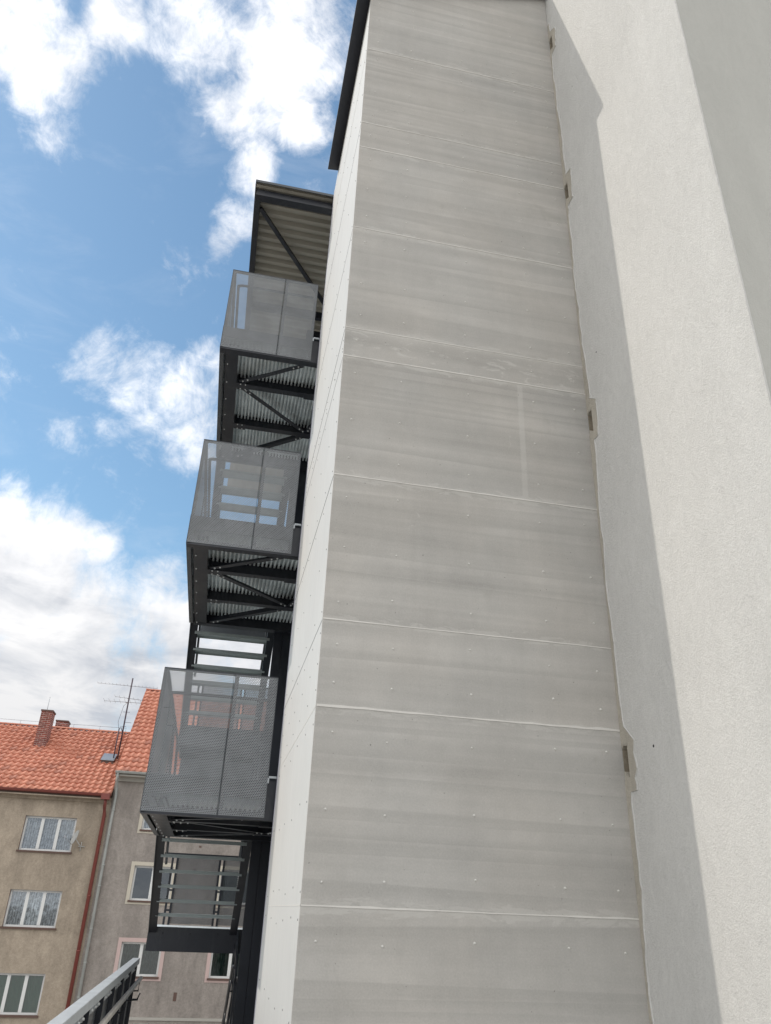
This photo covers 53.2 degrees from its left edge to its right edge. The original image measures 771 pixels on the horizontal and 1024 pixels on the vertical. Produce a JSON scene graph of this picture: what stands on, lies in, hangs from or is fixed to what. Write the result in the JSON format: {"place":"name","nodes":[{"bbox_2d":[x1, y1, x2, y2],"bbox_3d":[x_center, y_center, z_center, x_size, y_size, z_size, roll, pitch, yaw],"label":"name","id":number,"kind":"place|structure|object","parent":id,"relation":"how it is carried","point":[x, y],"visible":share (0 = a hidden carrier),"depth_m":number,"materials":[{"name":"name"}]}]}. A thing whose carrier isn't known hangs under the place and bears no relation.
{"place":"outdoors","nodes":[
{"label":"outdoors","id":0,"kind":"place"},
{"bbox_2d":[0,699,129,1023],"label":"brown house","id":1,"kind":"structure","parent":0,"point":[57,782],"depth_m":32.84,"materials":[{"name":"beige paint"}]},
{"bbox_2d":[0,973,45,1017],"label":"window","id":2,"kind":"structure","parent":1,"relation":"in","point":[20,993],"depth_m":30.63,"materials":[{"name":"white plastic"}]},
{"bbox_2d":[0,889,62,929],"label":"window","id":3,"kind":"structure","parent":1,"relation":"in","point":[26,909],"depth_m":31.96,"materials":[{"name":"grey glass"}]},
{"bbox_2d":[16,816,76,853],"bbox_3d":[-14.521,13.903,33.176,2.240,1.430,0.358,7,-28,-10],"label":"window","id":4,"kind":"structure","parent":1,"relation":"in","point":[40,834],"depth_m":33.28,"materials":[{"name":"grey glass"}]},
{"bbox_2d":[64,830,84,849],"bbox_3d":[-13.273,14.007,32.883,0.566,0.804,0.942,-2,-28,8],"label":"satellite dish","id":5,"kind":"object","parent":1,"relation":"attached to","point":[74,837],"visible":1,"depth_m":32.89,"materials":[{"name":"metal"}]},
{"bbox_2d":[101,678,157,758],"bbox_3d":[-12.988,10.154,37.810,2.912,4.150,1.100,7,-28,-10],"label":"aerial mast","id":6,"kind":"object","parent":1,"relation":"on","point":[127,703],"visible":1,"depth_m":38.05,"materials":[{"name":"metal"}]},
{"bbox_2d":[73,688,266,1023],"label":"grey house","id":7,"kind":"structure","parent":0,"point":[183,987],"depth_m":32.48,"materials":[{"name":"grey paint"}]},
{"bbox_2d":[113,937,164,980],"bbox_3d":[-10.165,18.495,31.869,1.930,1.520,0.358,7,-28,-10],"label":"window","id":8,"kind":"structure","parent":7,"relation":"in","point":[151,962],"depth_m":31.95,"materials":[{"name":"white plastic"}]},
{"bbox_2d":[137,813,156,833],"bbox_3d":[-9.962,13.539,34.458,1.930,1.630,0.358,7,-28,-10],"label":"window","id":9,"kind":"structure","parent":7,"relation":"in","point":[144,825],"depth_m":34.03,"materials":[{"name":"white plastic"}]},
{"bbox_2d":[125,861,175,905],"bbox_3d":[-10.053,15.976,33.131,1.930,1.640,0.260,7,-28,-10],"label":"window","id":10,"kind":"structure","parent":7,"relation":"in","point":[141,889],"depth_m":33.14,"materials":[{"name":"white plastic"}]},
{"bbox_2d":[204,953,239,982],"bbox_3d":[-6.559,18.969,32.493,1.930,1.520,0.358,7,-28,-10],"label":"window","id":11,"kind":"structure","parent":7,"relation":"in","point":[218,965],"depth_m":32.40,"materials":[{"name":"white plastic"}]},
{"bbox_2d":[216,866,244,908],"bbox_3d":[-6.447,16.449,33.755,1.930,1.640,0.260,7,-28,-10],"label":"window","id":12,"kind":"structure","parent":7,"relation":"in","point":[219,884],"depth_m":33.64,"materials":[{"name":"grey glass"}]},
{"bbox_2d":[0,0,356,732],"label":"sky","id":13,"kind":"structure","parent":0,"point":[137,137],"materials":[{"name":"blue"}]},
{"bbox_2d":[139,179,333,1023],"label":"steel staircase","id":14,"kind":"structure","parent":0,"point":[241,580],"depth_m":10.79,"materials":[{"name":"metal"}]},
{"bbox_2d":[545,0,770,1023],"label":"white building","id":15,"kind":"structure","parent":0,"point":[663,111],"depth_m":5.47,"materials":[{"name":"paint"}]},
{"label":"ground","id":16,"kind":"structure","parent":0,"visible":0},
{"bbox_2d":[253,0,649,1023],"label":"lift shaft","id":17,"kind":"object","parent":16,"relation":"on","point":[451,838],"visible":1,"depth_m":6.12,"materials":[{"name":"concrete"}]},
{"bbox_2d":[47,958,142,1023],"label":"railing","id":18,"kind":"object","parent":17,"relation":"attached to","point":[112,995],"visible":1,"depth_m":6.73,"materials":[{"name":"metal"}]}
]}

